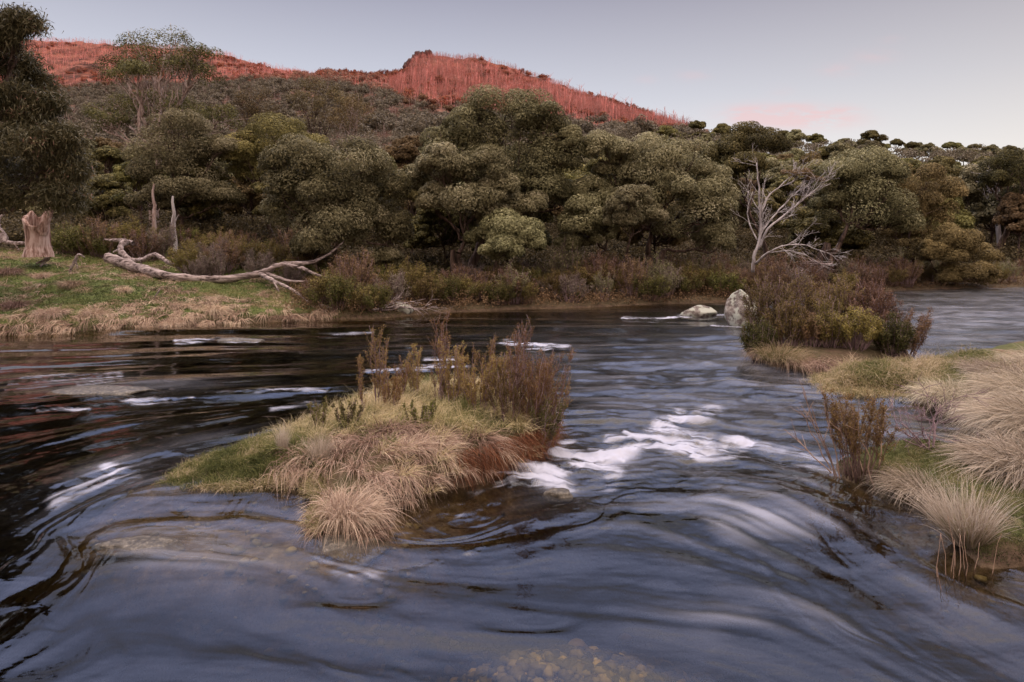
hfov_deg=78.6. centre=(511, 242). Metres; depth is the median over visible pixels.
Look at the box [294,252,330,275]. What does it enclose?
heath shrub
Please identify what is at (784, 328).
island shrub
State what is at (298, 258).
heath shrub
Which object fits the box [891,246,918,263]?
heath shrub
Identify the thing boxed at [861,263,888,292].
heath shrub
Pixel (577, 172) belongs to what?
forest gum tree
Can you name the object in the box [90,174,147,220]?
forest gum tree
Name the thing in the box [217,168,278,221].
forest gum tree
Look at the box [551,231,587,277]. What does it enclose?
heath shrub
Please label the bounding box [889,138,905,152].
forest gum tree
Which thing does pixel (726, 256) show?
heath shrub
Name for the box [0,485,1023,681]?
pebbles
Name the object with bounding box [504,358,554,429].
spire shrub
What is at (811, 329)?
island shrub
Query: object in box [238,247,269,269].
heath shrub
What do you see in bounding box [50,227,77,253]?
heath shrub
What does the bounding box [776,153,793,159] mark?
forest gum tree
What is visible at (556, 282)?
heath shrub
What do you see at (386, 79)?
trunks
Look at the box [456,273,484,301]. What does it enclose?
heath shrub
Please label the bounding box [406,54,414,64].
rock outcrop
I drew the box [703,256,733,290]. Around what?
heath shrub
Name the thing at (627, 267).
heath shrub
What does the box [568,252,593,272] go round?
heath shrub
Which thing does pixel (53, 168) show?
drooping gum tree
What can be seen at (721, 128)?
forest gum tree
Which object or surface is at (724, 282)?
heath shrub
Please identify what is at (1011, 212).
forest gum tree
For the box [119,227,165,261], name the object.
heath shrub
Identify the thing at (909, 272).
heath shrub
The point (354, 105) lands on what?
gum tree
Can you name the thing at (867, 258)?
heath shrub
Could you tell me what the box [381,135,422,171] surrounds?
forest gum tree
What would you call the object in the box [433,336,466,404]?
spire shrub
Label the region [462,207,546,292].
gum tree
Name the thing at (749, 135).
gum tree
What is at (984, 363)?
grass tussock
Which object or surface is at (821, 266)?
heath shrub
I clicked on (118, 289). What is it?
grass tussock
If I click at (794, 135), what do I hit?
forest gum tree
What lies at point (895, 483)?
grass tussock
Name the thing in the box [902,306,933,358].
island shrub
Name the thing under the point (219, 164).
forest gum tree
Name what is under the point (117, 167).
forest gum tree
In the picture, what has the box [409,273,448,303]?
heath shrub
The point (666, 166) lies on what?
gum tree
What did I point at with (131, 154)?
forest gum tree
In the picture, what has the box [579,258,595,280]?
heath shrub
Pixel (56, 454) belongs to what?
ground
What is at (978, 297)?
river
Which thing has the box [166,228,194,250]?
heath shrub
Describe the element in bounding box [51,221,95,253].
heath shrub
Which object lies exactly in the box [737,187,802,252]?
forest gum tree
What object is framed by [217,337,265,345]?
river rock
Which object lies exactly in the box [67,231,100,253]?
heath shrub
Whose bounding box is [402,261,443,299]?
heath shrub
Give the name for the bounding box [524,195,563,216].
forest gum tree
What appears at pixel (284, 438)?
grass tussock
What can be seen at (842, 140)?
forest gum tree
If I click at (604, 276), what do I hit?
heath shrub
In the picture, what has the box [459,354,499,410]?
spire shrub
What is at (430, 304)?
driftwood
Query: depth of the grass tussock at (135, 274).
22.06 m
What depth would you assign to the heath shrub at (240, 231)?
28.79 m
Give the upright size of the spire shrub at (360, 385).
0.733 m
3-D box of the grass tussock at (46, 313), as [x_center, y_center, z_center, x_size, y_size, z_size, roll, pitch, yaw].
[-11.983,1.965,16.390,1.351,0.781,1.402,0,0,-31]
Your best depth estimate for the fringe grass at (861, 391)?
9.59 m
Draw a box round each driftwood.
[373,290,453,316]
[420,290,440,314]
[794,250,832,271]
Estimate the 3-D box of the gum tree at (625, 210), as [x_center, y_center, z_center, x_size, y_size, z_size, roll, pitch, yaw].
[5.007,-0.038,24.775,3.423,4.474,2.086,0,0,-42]
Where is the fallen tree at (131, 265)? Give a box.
[103,241,343,309]
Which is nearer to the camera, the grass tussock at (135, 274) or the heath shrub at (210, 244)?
the grass tussock at (135, 274)
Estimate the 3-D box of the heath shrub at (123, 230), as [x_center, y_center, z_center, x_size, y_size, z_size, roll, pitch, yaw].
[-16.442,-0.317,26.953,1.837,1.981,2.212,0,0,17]
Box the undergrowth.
[281,261,1023,314]
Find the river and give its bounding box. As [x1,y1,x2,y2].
[0,287,1023,646]
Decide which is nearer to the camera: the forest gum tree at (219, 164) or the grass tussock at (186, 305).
the grass tussock at (186, 305)
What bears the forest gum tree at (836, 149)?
on the ground at (56, 454)
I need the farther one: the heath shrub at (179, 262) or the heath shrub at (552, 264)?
the heath shrub at (552, 264)
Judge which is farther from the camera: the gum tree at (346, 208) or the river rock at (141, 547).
the gum tree at (346, 208)
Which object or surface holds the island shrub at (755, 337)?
on the ground at (56, 454)
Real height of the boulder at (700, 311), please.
0.536 m
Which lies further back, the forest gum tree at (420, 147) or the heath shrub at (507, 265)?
the forest gum tree at (420, 147)
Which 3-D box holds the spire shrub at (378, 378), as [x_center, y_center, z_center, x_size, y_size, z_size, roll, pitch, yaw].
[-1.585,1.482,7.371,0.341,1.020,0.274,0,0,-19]
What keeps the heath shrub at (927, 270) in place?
on the ground at (56, 454)
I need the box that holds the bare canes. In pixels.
[784,381,891,487]
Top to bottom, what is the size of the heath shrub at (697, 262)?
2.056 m
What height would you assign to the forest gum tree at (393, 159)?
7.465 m
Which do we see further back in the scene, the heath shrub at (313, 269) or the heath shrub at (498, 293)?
the heath shrub at (313, 269)
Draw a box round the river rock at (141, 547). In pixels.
[91,536,185,558]
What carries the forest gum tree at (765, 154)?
on the ground at (56, 454)
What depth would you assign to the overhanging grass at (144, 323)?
16.86 m
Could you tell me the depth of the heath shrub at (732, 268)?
26.44 m
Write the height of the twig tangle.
0.796 m
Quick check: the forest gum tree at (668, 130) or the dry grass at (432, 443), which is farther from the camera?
the forest gum tree at (668, 130)
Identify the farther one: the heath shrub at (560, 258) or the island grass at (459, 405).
the heath shrub at (560, 258)
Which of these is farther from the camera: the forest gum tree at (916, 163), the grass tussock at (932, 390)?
the forest gum tree at (916, 163)
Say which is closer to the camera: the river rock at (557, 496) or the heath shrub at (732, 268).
the river rock at (557, 496)
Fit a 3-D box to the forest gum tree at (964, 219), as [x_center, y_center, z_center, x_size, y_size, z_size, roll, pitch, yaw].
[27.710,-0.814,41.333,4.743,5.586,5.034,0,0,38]
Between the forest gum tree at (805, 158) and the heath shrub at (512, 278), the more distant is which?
the forest gum tree at (805, 158)
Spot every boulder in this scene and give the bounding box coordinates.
[387,302,413,313]
[680,305,716,321]
[724,289,756,335]
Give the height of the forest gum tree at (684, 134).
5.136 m
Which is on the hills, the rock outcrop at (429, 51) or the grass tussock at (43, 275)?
the rock outcrop at (429, 51)
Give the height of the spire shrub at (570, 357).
0.999 m
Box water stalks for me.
[936,519,1000,601]
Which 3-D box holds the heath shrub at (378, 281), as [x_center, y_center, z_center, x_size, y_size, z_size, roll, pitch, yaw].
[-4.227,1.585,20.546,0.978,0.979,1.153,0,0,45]
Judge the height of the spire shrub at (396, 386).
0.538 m
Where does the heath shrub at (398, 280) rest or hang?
on the ground at (56, 454)
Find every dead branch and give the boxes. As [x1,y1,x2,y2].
[36,245,52,266]
[69,253,84,273]
[104,238,185,272]
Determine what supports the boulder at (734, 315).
in the river
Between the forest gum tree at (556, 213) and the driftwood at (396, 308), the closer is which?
the driftwood at (396, 308)
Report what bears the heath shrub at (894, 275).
on the ground at (56, 454)
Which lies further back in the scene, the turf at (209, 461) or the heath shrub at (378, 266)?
the heath shrub at (378, 266)
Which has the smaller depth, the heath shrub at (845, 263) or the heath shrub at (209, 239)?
the heath shrub at (209, 239)
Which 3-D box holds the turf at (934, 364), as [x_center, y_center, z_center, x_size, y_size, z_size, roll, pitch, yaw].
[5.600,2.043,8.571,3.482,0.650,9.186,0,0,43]
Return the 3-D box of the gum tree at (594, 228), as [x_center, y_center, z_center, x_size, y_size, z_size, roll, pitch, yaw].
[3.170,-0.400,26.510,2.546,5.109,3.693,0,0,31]
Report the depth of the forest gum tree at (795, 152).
89.85 m
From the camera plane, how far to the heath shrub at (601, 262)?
27.36 m
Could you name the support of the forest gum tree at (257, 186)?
on the ground at (56, 454)
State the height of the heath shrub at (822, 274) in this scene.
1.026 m
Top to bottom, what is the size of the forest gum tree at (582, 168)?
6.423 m
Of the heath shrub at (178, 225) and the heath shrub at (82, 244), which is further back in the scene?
the heath shrub at (178, 225)
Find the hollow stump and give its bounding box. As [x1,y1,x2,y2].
[22,210,54,256]
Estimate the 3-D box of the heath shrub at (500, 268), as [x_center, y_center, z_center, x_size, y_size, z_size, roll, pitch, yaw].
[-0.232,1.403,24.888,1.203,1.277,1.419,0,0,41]
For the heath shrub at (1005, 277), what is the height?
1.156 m
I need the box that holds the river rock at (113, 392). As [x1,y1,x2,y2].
[44,385,163,400]
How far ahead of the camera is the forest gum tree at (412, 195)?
33.16 m
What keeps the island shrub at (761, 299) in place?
on the ground at (56, 454)
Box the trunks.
[2,55,609,144]
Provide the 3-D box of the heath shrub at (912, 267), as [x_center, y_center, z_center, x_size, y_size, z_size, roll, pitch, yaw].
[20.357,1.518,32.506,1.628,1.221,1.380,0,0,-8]
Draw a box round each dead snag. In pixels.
[152,184,159,232]
[171,196,178,255]
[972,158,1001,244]
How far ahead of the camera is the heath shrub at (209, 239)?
25.44 m
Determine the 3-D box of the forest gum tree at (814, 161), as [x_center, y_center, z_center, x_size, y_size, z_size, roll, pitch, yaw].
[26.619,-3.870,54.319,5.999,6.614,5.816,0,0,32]
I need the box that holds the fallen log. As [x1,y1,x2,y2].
[0,214,24,249]
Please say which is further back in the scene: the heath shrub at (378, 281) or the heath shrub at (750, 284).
the heath shrub at (750, 284)
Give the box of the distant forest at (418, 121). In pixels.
[1,67,999,164]
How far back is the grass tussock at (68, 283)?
19.58 m
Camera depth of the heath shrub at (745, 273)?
26.05 m
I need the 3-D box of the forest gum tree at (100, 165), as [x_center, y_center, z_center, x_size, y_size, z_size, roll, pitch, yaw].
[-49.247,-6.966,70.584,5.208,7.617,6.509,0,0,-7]
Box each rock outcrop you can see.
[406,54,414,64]
[412,51,425,57]
[424,49,432,57]
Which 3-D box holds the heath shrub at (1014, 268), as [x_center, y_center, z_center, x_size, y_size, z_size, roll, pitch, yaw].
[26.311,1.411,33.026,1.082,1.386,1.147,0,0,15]
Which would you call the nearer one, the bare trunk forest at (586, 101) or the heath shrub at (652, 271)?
the heath shrub at (652, 271)
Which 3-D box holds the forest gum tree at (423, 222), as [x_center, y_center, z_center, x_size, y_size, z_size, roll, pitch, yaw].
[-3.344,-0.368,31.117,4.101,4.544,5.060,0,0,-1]
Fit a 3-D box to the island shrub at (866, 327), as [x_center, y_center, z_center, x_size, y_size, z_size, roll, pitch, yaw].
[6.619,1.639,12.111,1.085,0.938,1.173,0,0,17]
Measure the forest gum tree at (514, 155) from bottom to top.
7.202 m
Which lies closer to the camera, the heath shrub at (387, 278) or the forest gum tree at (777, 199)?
the heath shrub at (387, 278)
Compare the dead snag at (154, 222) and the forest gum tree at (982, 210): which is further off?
the forest gum tree at (982, 210)
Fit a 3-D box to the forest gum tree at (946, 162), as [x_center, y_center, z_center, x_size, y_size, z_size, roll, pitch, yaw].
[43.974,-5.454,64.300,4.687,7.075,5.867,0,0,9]
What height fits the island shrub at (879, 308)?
1.414 m
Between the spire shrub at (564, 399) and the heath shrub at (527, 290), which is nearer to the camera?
the spire shrub at (564, 399)
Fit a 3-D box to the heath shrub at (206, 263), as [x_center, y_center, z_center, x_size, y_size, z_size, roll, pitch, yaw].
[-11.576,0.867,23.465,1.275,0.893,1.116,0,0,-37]
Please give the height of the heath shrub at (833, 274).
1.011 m
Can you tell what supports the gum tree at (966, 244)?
on the ground at (56, 454)
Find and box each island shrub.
[737,266,801,340]
[737,315,778,361]
[762,299,813,346]
[778,269,835,335]
[788,311,830,346]
[806,297,855,347]
[815,269,872,335]
[825,305,886,351]
[842,275,904,341]
[870,309,916,358]
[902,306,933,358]
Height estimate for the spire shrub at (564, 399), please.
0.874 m
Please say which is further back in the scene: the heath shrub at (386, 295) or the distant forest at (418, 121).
the distant forest at (418, 121)
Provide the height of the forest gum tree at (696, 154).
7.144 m
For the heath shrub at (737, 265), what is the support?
on the ground at (56, 454)
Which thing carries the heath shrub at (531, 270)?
on the ground at (56, 454)
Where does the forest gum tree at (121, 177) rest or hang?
on the ground at (56, 454)
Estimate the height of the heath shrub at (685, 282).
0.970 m
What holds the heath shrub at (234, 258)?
on the ground at (56, 454)
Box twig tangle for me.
[884,371,997,455]
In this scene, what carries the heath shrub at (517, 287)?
on the ground at (56, 454)
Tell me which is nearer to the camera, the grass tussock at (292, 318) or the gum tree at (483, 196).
the grass tussock at (292, 318)
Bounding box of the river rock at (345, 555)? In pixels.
[311,534,391,568]
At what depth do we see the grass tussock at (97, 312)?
16.54 m
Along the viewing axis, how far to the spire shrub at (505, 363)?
7.50 m
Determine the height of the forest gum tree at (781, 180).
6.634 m
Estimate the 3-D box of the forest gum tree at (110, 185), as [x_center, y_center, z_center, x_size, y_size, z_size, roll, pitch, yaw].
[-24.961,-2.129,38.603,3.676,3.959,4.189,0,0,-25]
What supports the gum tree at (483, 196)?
on the ground at (56, 454)
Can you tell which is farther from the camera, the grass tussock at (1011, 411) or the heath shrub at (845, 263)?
the heath shrub at (845, 263)
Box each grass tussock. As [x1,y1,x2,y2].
[0,262,27,277]
[0,298,38,310]
[23,305,77,323]
[26,270,53,278]
[53,278,89,289]
[74,305,116,318]
[112,286,133,293]
[129,272,151,277]
[153,317,192,331]
[173,301,205,309]
[198,303,234,319]
[267,422,292,453]
[279,311,302,323]
[294,429,345,463]
[297,476,417,553]
[737,343,786,369]
[745,339,823,376]
[776,354,827,381]
[801,354,845,379]
[856,461,966,520]
[871,458,1023,548]
[893,374,978,414]
[919,412,1023,497]
[926,500,1002,548]
[927,389,1013,439]
[935,378,1023,443]
[938,350,1023,378]
[943,353,1023,413]
[986,342,1023,365]
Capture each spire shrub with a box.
[306,397,327,426]
[330,398,365,429]
[353,420,385,433]
[356,352,366,404]
[363,325,390,403]
[379,370,402,410]
[393,355,409,397]
[402,343,425,394]
[402,399,437,426]
[425,307,454,403]
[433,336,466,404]
[440,377,480,400]
[452,342,477,397]
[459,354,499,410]
[474,333,498,407]
[485,367,528,421]
[489,349,520,403]
[503,316,535,410]
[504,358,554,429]
[521,344,576,423]
[525,394,568,452]
[536,375,573,446]
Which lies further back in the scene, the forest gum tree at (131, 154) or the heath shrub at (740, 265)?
the forest gum tree at (131, 154)
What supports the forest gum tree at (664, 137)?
on the ground at (56, 454)
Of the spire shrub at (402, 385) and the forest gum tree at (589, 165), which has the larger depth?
the forest gum tree at (589, 165)
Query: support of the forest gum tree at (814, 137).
on the ground at (56, 454)
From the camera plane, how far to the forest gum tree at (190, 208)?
31.07 m
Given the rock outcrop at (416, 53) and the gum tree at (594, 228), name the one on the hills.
the rock outcrop at (416, 53)
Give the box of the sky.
[0,0,1023,164]
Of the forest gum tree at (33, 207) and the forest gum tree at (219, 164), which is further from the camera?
the forest gum tree at (219, 164)
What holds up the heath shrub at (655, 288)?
on the ground at (56, 454)
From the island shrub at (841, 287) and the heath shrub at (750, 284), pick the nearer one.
the island shrub at (841, 287)
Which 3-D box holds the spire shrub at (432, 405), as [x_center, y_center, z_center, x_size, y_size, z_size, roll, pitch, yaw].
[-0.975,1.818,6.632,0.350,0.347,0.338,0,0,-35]
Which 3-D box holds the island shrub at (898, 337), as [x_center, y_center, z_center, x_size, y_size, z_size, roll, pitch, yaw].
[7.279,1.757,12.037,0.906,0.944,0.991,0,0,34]
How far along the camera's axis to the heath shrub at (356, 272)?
20.40 m
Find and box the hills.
[0,39,633,145]
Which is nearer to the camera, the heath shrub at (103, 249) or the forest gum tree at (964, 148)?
the heath shrub at (103, 249)
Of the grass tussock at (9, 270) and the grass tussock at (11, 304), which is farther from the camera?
the grass tussock at (9, 270)
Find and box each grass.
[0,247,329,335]
[0,248,404,337]
[0,294,348,344]
[257,411,535,556]
[259,369,554,495]
[803,357,917,401]
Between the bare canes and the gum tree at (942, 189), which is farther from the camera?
the gum tree at (942, 189)
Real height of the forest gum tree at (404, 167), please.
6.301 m
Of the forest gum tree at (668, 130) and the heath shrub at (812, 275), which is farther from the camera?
the forest gum tree at (668, 130)
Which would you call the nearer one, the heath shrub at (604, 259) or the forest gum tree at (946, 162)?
the heath shrub at (604, 259)
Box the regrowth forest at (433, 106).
[34,41,687,127]
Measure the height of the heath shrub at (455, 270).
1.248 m
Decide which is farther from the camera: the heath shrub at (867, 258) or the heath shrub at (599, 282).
the heath shrub at (867, 258)
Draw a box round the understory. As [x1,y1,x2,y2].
[0,191,1023,279]
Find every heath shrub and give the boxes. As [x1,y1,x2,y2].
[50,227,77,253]
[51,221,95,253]
[51,226,109,255]
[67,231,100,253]
[73,212,127,257]
[76,235,116,257]
[106,213,158,256]
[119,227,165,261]
[133,227,168,259]
[138,221,188,257]
[162,219,193,235]
[166,226,205,249]
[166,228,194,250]
[166,239,213,274]
[180,232,233,257]
[182,233,203,247]
[182,254,217,275]
[186,236,238,267]
[186,255,219,274]
[192,245,229,275]
[199,227,239,242]
[200,242,243,269]
[201,228,243,243]
[201,237,245,274]
[226,235,267,268]
[235,228,261,243]
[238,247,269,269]
[242,237,280,264]
[242,250,274,276]
[255,237,294,270]
[267,223,311,257]
[274,255,306,278]
[277,260,308,284]
[280,245,308,269]
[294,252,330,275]
[296,277,327,301]
[299,267,358,304]
[301,262,328,278]
[302,270,357,311]
[306,258,343,267]
[312,263,342,283]
[323,245,353,270]
[323,249,376,300]
[329,248,379,287]
[341,282,384,311]
[355,281,393,312]
[361,264,391,282]
[369,261,411,272]
[371,277,398,304]
[372,266,411,303]
[377,264,411,297]
[385,255,425,281]
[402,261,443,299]
[409,262,439,278]
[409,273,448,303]
[413,275,444,303]
[430,273,478,304]
[437,263,474,295]
[447,257,489,282]
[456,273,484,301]
[458,268,495,301]
[472,266,504,285]
[474,260,504,281]
[480,280,517,305]
[485,272,523,303]
[487,267,537,304]
[491,263,513,279]
[492,257,530,304]
[496,259,528,268]
[504,258,536,282]
[513,265,543,284]
[515,274,538,303]
[518,257,539,277]
[531,267,567,299]
[533,276,555,296]
[538,248,571,277]
[539,270,567,291]
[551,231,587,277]
[551,273,593,302]
[555,261,599,291]
[558,271,584,297]
[558,285,586,300]
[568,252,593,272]
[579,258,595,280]
[580,248,626,295]
[587,261,627,296]
[588,254,620,271]
[588,256,621,290]
[590,266,615,300]
[592,249,620,263]
[608,253,652,297]
[620,260,645,288]
[631,272,672,301]
[641,246,673,294]
[646,263,683,295]
[647,259,679,298]
[657,253,688,267]
[670,258,708,292]
[671,253,706,268]
[672,264,698,293]
[673,270,704,295]
[678,247,708,291]
[699,250,728,264]
[699,265,735,291]
[700,262,734,292]
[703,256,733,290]
[706,270,746,296]
[707,263,732,269]
[716,248,733,261]
[719,262,743,276]
[726,268,752,291]
[731,256,750,272]
[731,267,751,287]
[735,273,760,294]
[737,259,752,280]
[742,263,764,285]
[746,255,777,288]
[753,257,795,293]
[755,253,777,266]
[756,252,797,290]
[770,261,813,292]
[785,254,819,285]
[794,264,820,282]
[811,264,837,281]
[811,265,828,284]
[817,267,836,282]
[827,257,842,280]
[828,269,851,284]
[833,268,857,288]
[836,254,865,285]
[837,251,865,261]
[839,259,870,277]
[841,253,871,272]
[842,260,874,288]
[843,261,866,276]
[848,265,877,287]
[853,254,882,265]
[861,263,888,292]
[870,257,893,279]
[877,260,903,280]
[878,264,907,286]
[888,254,925,287]
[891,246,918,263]
[895,262,922,281]
[914,263,936,281]
[920,260,941,276]
[994,263,1011,281]
[998,258,1023,281]
[1011,260,1023,275]
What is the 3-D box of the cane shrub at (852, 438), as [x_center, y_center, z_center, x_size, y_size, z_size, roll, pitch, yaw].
[3.349,1.847,6.035,0.564,0.899,0.687,0,0,-9]
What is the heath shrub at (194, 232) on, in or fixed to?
on the ground at (56, 454)
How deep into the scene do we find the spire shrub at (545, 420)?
6.70 m
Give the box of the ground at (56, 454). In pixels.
[0,144,1023,681]
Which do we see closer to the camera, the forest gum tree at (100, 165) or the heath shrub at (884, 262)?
the heath shrub at (884, 262)
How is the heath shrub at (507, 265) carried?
on the ground at (56, 454)
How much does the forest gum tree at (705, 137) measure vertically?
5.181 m
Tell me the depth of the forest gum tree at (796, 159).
76.43 m
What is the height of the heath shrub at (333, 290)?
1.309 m
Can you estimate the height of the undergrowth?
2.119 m
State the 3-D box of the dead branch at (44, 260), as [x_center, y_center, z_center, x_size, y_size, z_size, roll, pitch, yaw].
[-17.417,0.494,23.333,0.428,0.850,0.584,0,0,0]
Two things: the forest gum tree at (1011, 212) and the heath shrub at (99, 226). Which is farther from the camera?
the forest gum tree at (1011, 212)
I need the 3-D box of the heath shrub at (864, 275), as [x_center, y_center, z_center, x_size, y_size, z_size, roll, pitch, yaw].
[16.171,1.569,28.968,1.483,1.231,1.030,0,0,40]
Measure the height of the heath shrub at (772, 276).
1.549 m
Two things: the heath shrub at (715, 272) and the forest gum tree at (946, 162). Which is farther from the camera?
the forest gum tree at (946, 162)
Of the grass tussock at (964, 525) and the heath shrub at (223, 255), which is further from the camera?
the heath shrub at (223, 255)
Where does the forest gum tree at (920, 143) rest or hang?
on the ground at (56, 454)
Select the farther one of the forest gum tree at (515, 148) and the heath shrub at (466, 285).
the forest gum tree at (515, 148)
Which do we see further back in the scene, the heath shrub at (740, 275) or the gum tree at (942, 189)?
the gum tree at (942, 189)
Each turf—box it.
[149,409,342,541]
[823,343,1023,569]
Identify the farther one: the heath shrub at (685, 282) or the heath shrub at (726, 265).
the heath shrub at (726, 265)
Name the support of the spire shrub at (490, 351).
on the ground at (56, 454)
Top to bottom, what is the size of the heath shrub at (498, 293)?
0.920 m
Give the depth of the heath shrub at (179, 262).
23.11 m
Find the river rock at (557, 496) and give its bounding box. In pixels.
[542,488,573,504]
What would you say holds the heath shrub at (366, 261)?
on the ground at (56, 454)
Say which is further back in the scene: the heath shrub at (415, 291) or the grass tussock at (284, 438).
the heath shrub at (415, 291)
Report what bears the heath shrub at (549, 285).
on the ground at (56, 454)
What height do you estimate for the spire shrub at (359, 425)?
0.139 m
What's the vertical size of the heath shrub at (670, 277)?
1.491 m
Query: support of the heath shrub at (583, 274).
on the ground at (56, 454)
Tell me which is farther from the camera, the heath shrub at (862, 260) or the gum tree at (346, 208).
the heath shrub at (862, 260)
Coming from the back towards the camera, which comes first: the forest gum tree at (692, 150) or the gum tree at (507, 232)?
the forest gum tree at (692, 150)
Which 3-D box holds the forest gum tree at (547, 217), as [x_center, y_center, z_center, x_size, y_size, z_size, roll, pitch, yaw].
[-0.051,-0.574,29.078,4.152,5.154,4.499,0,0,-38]
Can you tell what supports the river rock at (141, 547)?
on the ground at (56, 454)
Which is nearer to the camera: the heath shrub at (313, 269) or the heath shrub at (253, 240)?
the heath shrub at (313, 269)
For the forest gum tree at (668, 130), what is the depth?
154.50 m
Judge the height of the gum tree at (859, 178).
6.948 m
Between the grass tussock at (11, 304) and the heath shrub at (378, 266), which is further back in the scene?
the heath shrub at (378, 266)
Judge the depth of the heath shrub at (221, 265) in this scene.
22.73 m
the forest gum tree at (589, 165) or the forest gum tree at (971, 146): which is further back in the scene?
the forest gum tree at (971, 146)
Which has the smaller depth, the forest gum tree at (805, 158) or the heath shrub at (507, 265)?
the heath shrub at (507, 265)
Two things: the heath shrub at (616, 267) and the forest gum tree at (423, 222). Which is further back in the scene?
the forest gum tree at (423, 222)
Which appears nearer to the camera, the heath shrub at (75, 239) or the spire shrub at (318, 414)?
the spire shrub at (318, 414)
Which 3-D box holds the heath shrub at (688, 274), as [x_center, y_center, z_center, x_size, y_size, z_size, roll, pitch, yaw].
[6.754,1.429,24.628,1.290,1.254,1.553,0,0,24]
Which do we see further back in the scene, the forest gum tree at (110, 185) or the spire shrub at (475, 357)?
the forest gum tree at (110, 185)
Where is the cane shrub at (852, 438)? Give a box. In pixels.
[821,384,907,482]
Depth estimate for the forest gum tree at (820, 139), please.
153.08 m
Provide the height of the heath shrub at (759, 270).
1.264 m
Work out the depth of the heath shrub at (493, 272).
22.96 m
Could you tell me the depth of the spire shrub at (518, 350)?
7.06 m
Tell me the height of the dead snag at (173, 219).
2.790 m
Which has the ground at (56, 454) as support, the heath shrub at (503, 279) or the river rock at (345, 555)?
the heath shrub at (503, 279)
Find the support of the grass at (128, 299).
on the ground at (56, 454)
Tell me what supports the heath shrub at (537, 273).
on the ground at (56, 454)
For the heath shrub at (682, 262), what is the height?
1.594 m
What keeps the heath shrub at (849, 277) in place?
on the ground at (56, 454)
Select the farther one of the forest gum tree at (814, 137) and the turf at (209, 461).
the forest gum tree at (814, 137)
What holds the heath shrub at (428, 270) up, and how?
on the ground at (56, 454)
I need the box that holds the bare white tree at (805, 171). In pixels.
[730,143,851,271]
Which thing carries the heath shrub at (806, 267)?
on the ground at (56, 454)
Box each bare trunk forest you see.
[3,36,311,84]
[386,52,690,125]
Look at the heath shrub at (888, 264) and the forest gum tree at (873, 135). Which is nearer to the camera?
the heath shrub at (888, 264)
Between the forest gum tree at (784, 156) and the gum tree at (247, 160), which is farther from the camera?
the forest gum tree at (784, 156)
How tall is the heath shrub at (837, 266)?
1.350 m
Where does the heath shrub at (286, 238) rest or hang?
on the ground at (56, 454)
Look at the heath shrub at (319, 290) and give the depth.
19.56 m
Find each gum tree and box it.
[0,2,102,219]
[8,183,74,216]
[75,149,104,171]
[77,176,136,222]
[80,25,247,227]
[80,138,106,171]
[90,145,124,174]
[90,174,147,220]
[94,137,122,171]
[110,160,170,225]
[112,163,139,190]
[120,107,247,226]
[121,147,147,161]
[127,139,166,161]
[156,160,236,227]
[206,159,232,174]
[217,111,332,246]
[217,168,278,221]
[225,85,285,216]
[250,181,307,243]
[256,133,414,278]
[283,74,351,138]
[319,93,375,158]
[358,151,397,169]
[368,167,395,210]
[379,170,417,255]
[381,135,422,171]
[382,198,455,252]
[398,164,412,173]
[403,201,475,264]
[406,133,548,274]
[417,138,430,153]
[419,78,587,268]
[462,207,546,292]
[465,179,554,264]
[481,138,507,149]
[497,141,528,152]
[506,151,521,162]
[518,169,577,227]
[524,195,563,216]
[553,174,620,265]
[562,163,586,173]
[567,170,586,218]
[572,157,615,215]
[575,128,741,273]
[575,156,592,164]
[602,183,669,292]
[615,182,700,261]
[635,131,671,151]
[654,125,683,143]
[675,151,722,237]
[680,131,689,138]
[681,144,699,157]
[688,120,706,137]
[695,134,712,145]
[698,120,792,263]
[702,141,722,160]
[712,123,730,140]
[725,181,757,220]
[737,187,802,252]
[739,178,757,192]
[742,157,805,217]
[751,152,785,161]
[769,162,844,208]
[771,164,814,218]
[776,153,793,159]
[779,206,874,257]
[781,148,805,156]
[783,159,823,205]
[784,129,808,147]
[784,156,799,163]
[799,151,820,164]
[805,133,823,146]
[807,144,941,273]
[815,141,854,160]
[817,137,828,143]
[824,143,855,161]
[824,184,913,252]
[839,138,853,145]
[856,130,888,146]
[859,140,883,152]
[875,162,969,276]
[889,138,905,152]
[903,159,953,188]
[904,141,919,153]
[905,142,926,157]
[907,191,975,236]
[916,142,939,156]
[917,222,1005,285]
[927,155,962,176]
[941,141,963,149]
[952,163,1023,245]
[955,146,978,164]
[957,162,979,167]
[960,144,982,161]
[969,156,990,163]
[975,149,1023,249]
[977,144,1002,156]
[991,192,1023,270]
[996,145,1023,154]
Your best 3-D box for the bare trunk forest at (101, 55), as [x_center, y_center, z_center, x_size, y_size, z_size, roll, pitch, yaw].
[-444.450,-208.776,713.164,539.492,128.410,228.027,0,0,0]
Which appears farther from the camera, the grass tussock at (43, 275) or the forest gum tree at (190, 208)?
the forest gum tree at (190, 208)
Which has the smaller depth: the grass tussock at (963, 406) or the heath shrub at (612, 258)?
the grass tussock at (963, 406)
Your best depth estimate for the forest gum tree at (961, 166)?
73.61 m
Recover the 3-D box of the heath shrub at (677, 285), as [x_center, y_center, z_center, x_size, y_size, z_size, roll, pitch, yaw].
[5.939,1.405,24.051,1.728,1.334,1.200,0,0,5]
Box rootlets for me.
[447,416,566,498]
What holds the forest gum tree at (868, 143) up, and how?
on the ground at (56, 454)
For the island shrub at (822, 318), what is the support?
on the ground at (56, 454)
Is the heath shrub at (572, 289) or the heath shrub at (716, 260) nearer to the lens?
the heath shrub at (572, 289)
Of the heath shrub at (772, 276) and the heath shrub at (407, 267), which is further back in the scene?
the heath shrub at (772, 276)

